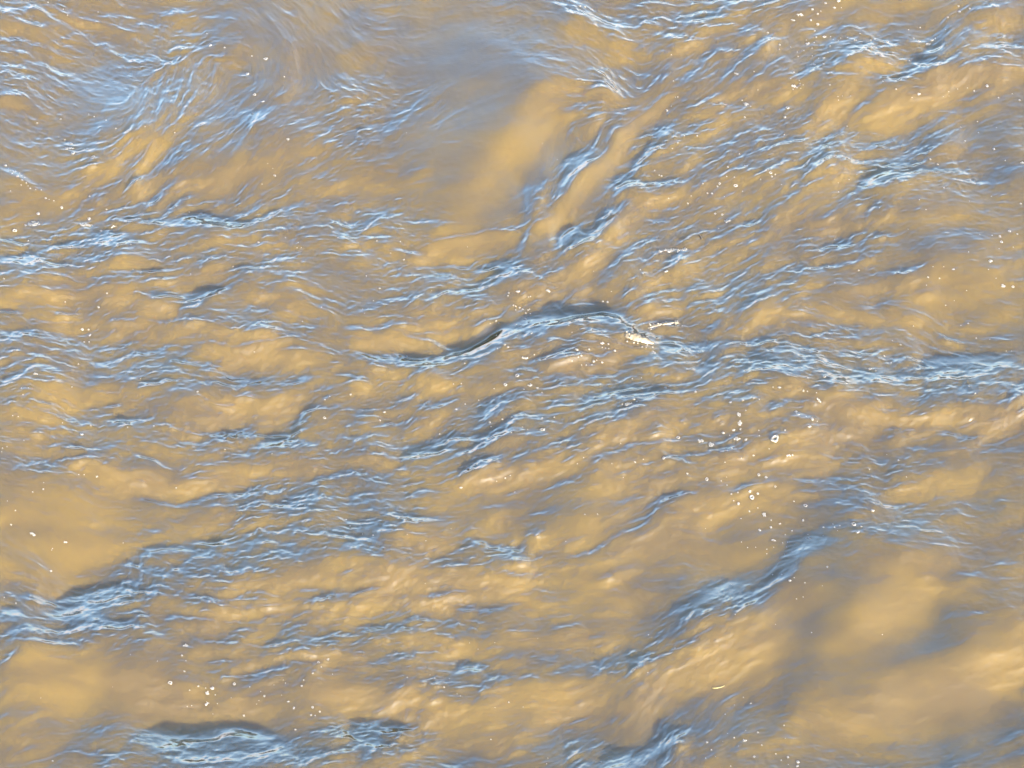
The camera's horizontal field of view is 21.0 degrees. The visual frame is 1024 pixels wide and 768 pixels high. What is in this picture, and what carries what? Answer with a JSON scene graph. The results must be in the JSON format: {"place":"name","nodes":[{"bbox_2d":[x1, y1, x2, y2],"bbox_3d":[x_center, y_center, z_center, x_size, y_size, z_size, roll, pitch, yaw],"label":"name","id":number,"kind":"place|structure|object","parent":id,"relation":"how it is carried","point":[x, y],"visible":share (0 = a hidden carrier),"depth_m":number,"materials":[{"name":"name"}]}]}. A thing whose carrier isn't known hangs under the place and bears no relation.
{"place":"outdoors","nodes":[
{"label":"outdoors","id":0,"kind":"place"},
{"bbox_2d":[0,0,1023,767],"bbox_3d":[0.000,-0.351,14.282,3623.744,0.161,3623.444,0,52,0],"label":"river water","id":1,"kind":"structure","parent":0,"point":[224,500],"depth_m":13.98,"materials":[{"name":"brown liquid"}]},
{"bbox_2d":[25,221,39,225],"bbox_3d":[-2.549,-0.852,14.673,0.083,0.005,0.041,-12,48,-8],"label":"foam raft","id":2,"kind":"object","parent":1,"relation":"on","point":[35,223],"visible":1,"depth_m":14.67,"materials":[{"name":"white liquid"}]},
{"bbox_2d":[1,7,1013,766],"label":"foam specks","id":3,"kind":"object","parent":1,"relation":"on","point":[581,365],"visible":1,"depth_m":14.08,"materials":[{"name":"grey liquid"}]},
{"bbox_2d":[625,329,653,347],"bbox_3d":[0.654,-0.237,14.146,0.155,0.059,0.079,8,52,6],"label":"breaking crest","id":4,"kind":"object","parent":1,"relation":"on","point":[637,337],"visible":1,"depth_m":14.13,"materials":[{"name":"grey liquid"}]},
{"bbox_2d":[648,320,679,329],"bbox_3d":[0.787,-0.306,14.255,0.185,0.023,0.045,-8,52,-7],"label":"breaking crest","id":5,"kind":"object","parent":1,"relation":"on","point":[662,323],"visible":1,"depth_m":14.25,"materials":[{"name":"grey liquid"}]},
{"bbox_2d":[664,248,681,252],"bbox_3d":[0.849,-0.704,14.568,0.100,0.004,0.032,1,52,-7],"label":"foam raft","id":6,"kind":"object","parent":1,"relation":"on","point":[669,250],"visible":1,"depth_m":14.57,"materials":[{"name":"white liquid"}]},
{"bbox_2d":[770,435,778,441],"bbox_3d":[1.308,0.270,13.729,0.048,0.010,0.039,-31,65,-17],"label":"foam ring","id":7,"kind":"object","parent":1,"relation":"on","point":[774,438],"visible":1,"depth_m":13.73,"materials":[{"name":"grey liquid"}]}
]}

